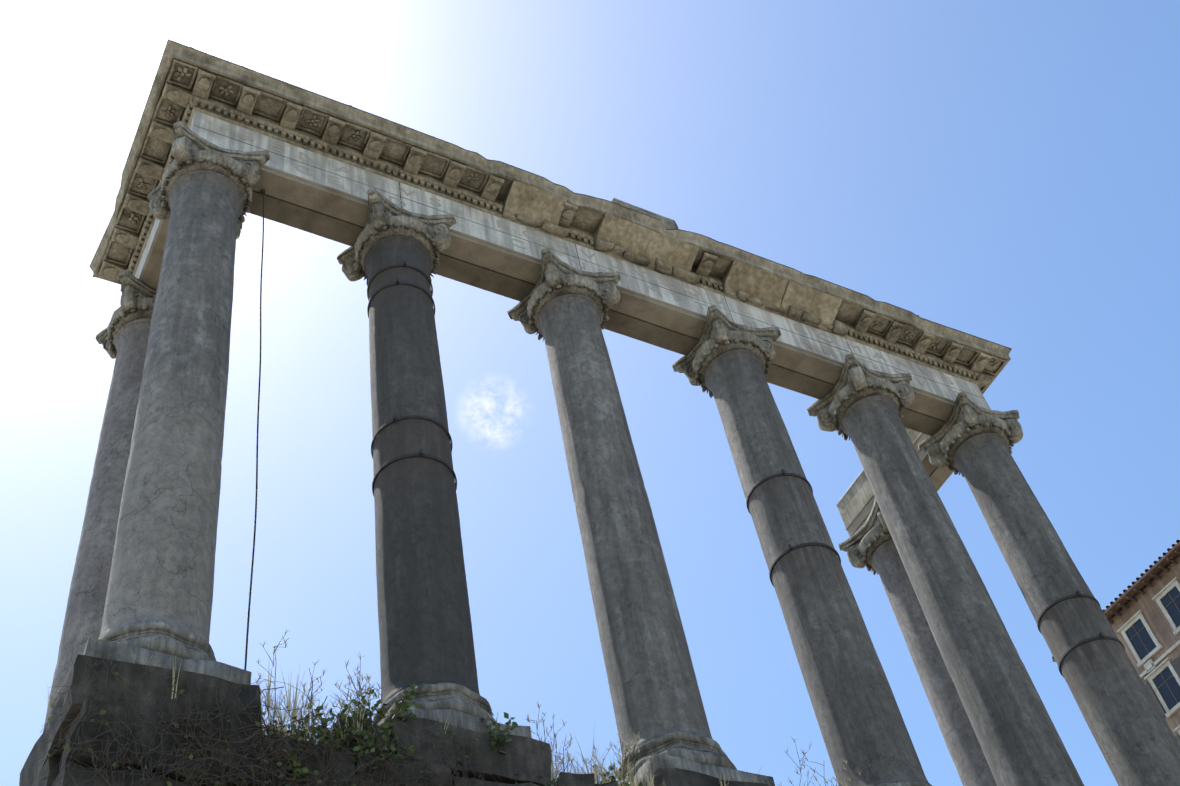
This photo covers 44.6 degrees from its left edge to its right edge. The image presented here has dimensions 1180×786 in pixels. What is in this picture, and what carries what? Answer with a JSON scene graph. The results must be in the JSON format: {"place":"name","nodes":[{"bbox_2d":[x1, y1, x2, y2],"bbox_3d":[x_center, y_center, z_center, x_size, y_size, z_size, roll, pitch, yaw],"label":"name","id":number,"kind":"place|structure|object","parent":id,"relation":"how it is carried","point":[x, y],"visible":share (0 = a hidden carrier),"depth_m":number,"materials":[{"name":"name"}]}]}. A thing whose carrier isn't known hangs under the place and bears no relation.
{"place":"outdoors","nodes":[
{"label":"outdoors","id":0,"kind":"place"},
{"bbox_2d":[0,0,1179,785],"label":"sky","id":1,"kind":"structure","parent":0,"point":[1006,173],"materials":[{"name":"blue"}]},
{"bbox_2d":[878,781,929,785],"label":"column base","id":2,"kind":"object","parent":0,"point":[922,783],"visible":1,"depth_m":18.66,"materials":[{"name":"grey stone"}]},
{"bbox_3d":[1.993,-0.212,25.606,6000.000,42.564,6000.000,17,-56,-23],"label":"ground","id":3,"kind":"structure","parent":0,"visible":0},
{"bbox_2d":[1052,540,1179,744],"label":"distant palazzo","id":4,"kind":"structure","parent":3,"relation":"on","point":[1142,614],"depth_m":67.53,"materials":[{"name":"paint"}]},
{"bbox_3d":[-5.110,23.253,22.396,17.035,11.548,38.663,17,-56,-23],"label":"podium","id":5,"kind":"object","parent":3,"relation":"on","visible":0},
{"bbox_2d":[19,654,768,785],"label":"podium blocks","id":6,"kind":"structure","parent":5,"relation":"on","point":[524,761],"depth_m":13.92,"materials":[{"name":"grey stone"}]},
{"bbox_2d":[43,318,151,731],"bbox_3d":[-6.698,2.142,20.504,1.264,9.500,1.267,17,-56,-23],"label":"column shaft","id":7,"kind":"object","parent":6,"relation":"on","point":[83,618],"visible":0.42,"depth_m":20.39,"materials":[{"name":"grey stone"}]},
{"bbox_2d":[96,269,156,358],"bbox_3d":[-7.440,-1.058,24.439,1.591,0.788,1.596,17,-56,-23],"label":"column capital","id":8,"kind":"object","parent":7,"relation":"on","point":[137,300],"visible":0.29,"depth_m":23.98,"materials":[{"name":"grey stone"}]},
{"bbox_2d":[83,622,251,684],"bbox_3d":[-4.595,3.168,14.975,1.655,0.933,1.665,17,-56,-23],"label":"column base","id":9,"kind":"object","parent":6,"relation":"on","point":[166,644],"visible":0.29,"depth_m":14.59,"materials":[{"name":"grey stone"}]},
{"bbox_2d":[98,170,242,642],"bbox_3d":[-5.356,-0.064,18.965,1.259,9.500,1.261,17,-56,-23],"label":"column shaft","id":10,"kind":"object","parent":6,"relation":"on","point":[163,563],"visible":0.9,"depth_m":17.64,"materials":[{"name":"grey stone"}]},
{"bbox_2d":[147,121,269,238],"bbox_3d":[-6.090,-3.260,22.902,1.576,0.783,1.592,17,-56,-23],"label":"column capital","id":11,"kind":"object","parent":10,"relation":"on","point":[192,151],"visible":0.67,"depth_m":22.57,"materials":[{"name":"grey stone"}]},
{"bbox_2d":[244,190,264,669],"bbox_3d":[-4.410,0.357,18.830,0.082,12.046,0.329,25,-60,-27],"label":"cable","id":12,"kind":"object","parent":6,"relation":"attached to","point":[262,192],"visible":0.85,"depth_m":18.07,"materials":[{"name":"metal"}]},
{"bbox_2d":[364,236,479,707],"bbox_3d":[-2.503,0.807,20.208,1.269,9.500,1.261,17,-56,-23],"label":"column shaft","id":13,"kind":"object","parent":6,"relation":"on","point":[425,627],"visible":0.83,"depth_m":18.82,"materials":[{"name":"grey stone"}]},
{"bbox_2d":[337,188,455,285],"bbox_3d":[-3.244,-2.388,24.146,1.602,0.789,1.590,17,-56,-23],"label":"column capital","id":14,"kind":"object","parent":13,"relation":"on","point":[386,217],"visible":0.65,"depth_m":23.82,"materials":[{"name":"grey stone"}]},
{"bbox_2d":[367,260,456,495],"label":"metal bands","id":15,"kind":"object","parent":13,"relation":"attached to","point":[396,419],"depth_m":20.02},
{"bbox_2d":[89,39,1011,536],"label":"entablature","id":16,"kind":"structure","parent":13,"relation":"on","point":[485,257],"depth_m":25.58,"materials":[{"name":"stone"}]},
{"bbox_2d":[99,58,1006,392],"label":"cornice","id":17,"kind":"structure","parent":16,"relation":"on","point":[291,118],"depth_m":25.06,"materials":[{"name":"stone"}]},
{"bbox_2d":[191,47,918,335],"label":"broken cornice remains","id":18,"kind":"object","parent":16,"relation":"on","point":[836,327],"visible":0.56,"depth_m":27.25,"materials":[{"name":"stone"}]},
{"bbox_2d":[194,125,983,398],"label":"entablature block joints","id":19,"kind":"object","parent":16,"relation":"attached to","point":[578,257],"visible":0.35,"depth_m":26.03,"materials":[{"name":"grey stone"}]},
{"bbox_2d":[240,132,953,384],"bbox_3d":[0.836,-2.241,26.657,15.000,0.274,0.008,17,-56,-23],"label":"inscription line","id":20,"kind":"object","parent":16,"relation":"attached to","point":[540,239],"visible":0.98,"depth_m":26.28,"materials":[{"name":"beige stone"}]},
{"bbox_2d":[239,144,958,396],"bbox_3d":[0.909,-1.971,26.332,15.000,0.231,0.008,17,-56,-23],"label":"inscription line","id":21,"kind":"object","parent":16,"relation":"attached to","point":[539,250],"visible":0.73,"depth_m":26.14,"materials":[{"name":"beige stone"}]},
{"bbox_2d":[503,181,841,329],"bbox_3d":[1.727,-2.534,27.251,7.273,0.432,0.610,17,-56,-23],"label":"cornice restoration","id":22,"kind":"object","parent":16,"relation":"on","point":[527,201],"visible":0.62,"depth_m":27.14,"materials":[{"name":"stone"}]},
{"bbox_2d":[29,630,861,785],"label":"vegetation","id":23,"kind":"object","parent":6,"relation":"on","point":[325,737],"visible":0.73,"depth_m":14.26,"materials":[{"name":"green plant"}]},
{"bbox_2d":[373,683,531,737],"bbox_3d":[-1.751,4.047,16.228,1.670,0.947,1.669,17,-56,-23],"label":"column base","id":24,"kind":"object","parent":6,"relation":"on","point":[469,709],"visible":0.29,"depth_m":15.88,"materials":[{"name":"grey stone"}]},
{"bbox_2d":[538,294,711,755],"bbox_3d":[0.326,1.673,21.444,1.265,9.500,1.267,17,-56,-23],"label":"column shaft","id":25,"kind":"object","parent":6,"relation":"on","point":[653,685],"visible":0.9,"depth_m":20.20,"materials":[{"name":"grey stone"}]},
{"bbox_2d":[507,248,620,340],"bbox_3d":[-0.409,-1.531,25.377,1.588,0.789,1.582,17,-56,-23],"label":"column capital","id":26,"kind":"object","parent":25,"relation":"on","point":[557,277],"visible":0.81,"depth_m":25.05,"materials":[{"name":"grey stone"}]},
{"bbox_2d":[618,731,774,785],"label":"column base","id":27,"kind":"object","parent":6,"relation":"on","point":[693,752],"visible":0.75,"depth_m":17.10,"materials":[{"name":"grey stone"}]},
{"bbox_2d":[705,349,931,785],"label":"column shaft","id":28,"kind":"object","parent":6,"relation":"on","point":[861,723],"visible":0.98,"depth_m":21.53,"materials":[{"name":"grey stone"}]},
{"bbox_2d":[672,305,780,397],"bbox_3d":[2.599,-0.601,26.697,1.591,0.781,1.596,17,-56,-23],"label":"column capital","id":29,"kind":"object","parent":28,"relation":"on","point":[722,333],"visible":0.67,"depth_m":26.38,"materials":[{"name":"grey stone"}]},
{"bbox_2d":[746,469,840,585],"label":"metal bands","id":30,"kind":"object","parent":28,"relation":"attached to","point":[791,548],"depth_m":22.49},
{"bbox_2d":[871,539,996,785],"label":"column shaft","id":31,"kind":"object","parent":6,"relation":"on","point":[969,760],"visible":0.5,"depth_m":27.38,"materials":[{"name":"grey stone"}]},
{"bbox_2d":[839,498,891,574],"bbox_3d":[6.386,3.180,30.483,1.575,0.790,1.582,17,-56,-23],"label":"column capital","id":32,"kind":"object","parent":31,"relation":"on","point":[866,540],"visible":0.44,"depth_m":30.27,"materials":[{"name":"grey stone"}]},
{"bbox_2d":[842,395,1083,785],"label":"column shaft","id":33,"kind":"object","parent":6,"relation":"on","point":[1017,735],"visible":1,"depth_m":23.17,"materials":[{"name":"grey stone"}]},
{"bbox_2d":[807,353,914,442],"bbox_3d":[5.317,0.227,27.888,1.581,0.779,1.585,17,-56,-23],"label":"column capital","id":34,"kind":"object","parent":33,"relation":"on","point":[857,381],"visible":0.67,"depth_m":27.60,"materials":[{"name":"grey stone"}]},
{"bbox_2d":[954,433,1179,785],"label":"column shaft","id":35,"kind":"object","parent":6,"relation":"on","point":[1133,736],"visible":1,"depth_m":24.63,"materials":[{"name":"grey stone"}]},
{"bbox_2d":[918,391,1022,476],"bbox_3d":[7.733,0.970,28.944,1.579,0.782,1.588,17,-56,-23],"label":"column capital","id":36,"kind":"object","parent":35,"relation":"on","point":[968,418],"visible":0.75,"depth_m":28.65,"materials":[{"name":"grey stone"}]},
{"bbox_2d":[1037,591,1124,675],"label":"metal bands","id":37,"kind":"object","parent":35,"relation":"attached to","point":[1100,636],"depth_m":24.55,"materials":[{"name":"black metal"}]}
]}

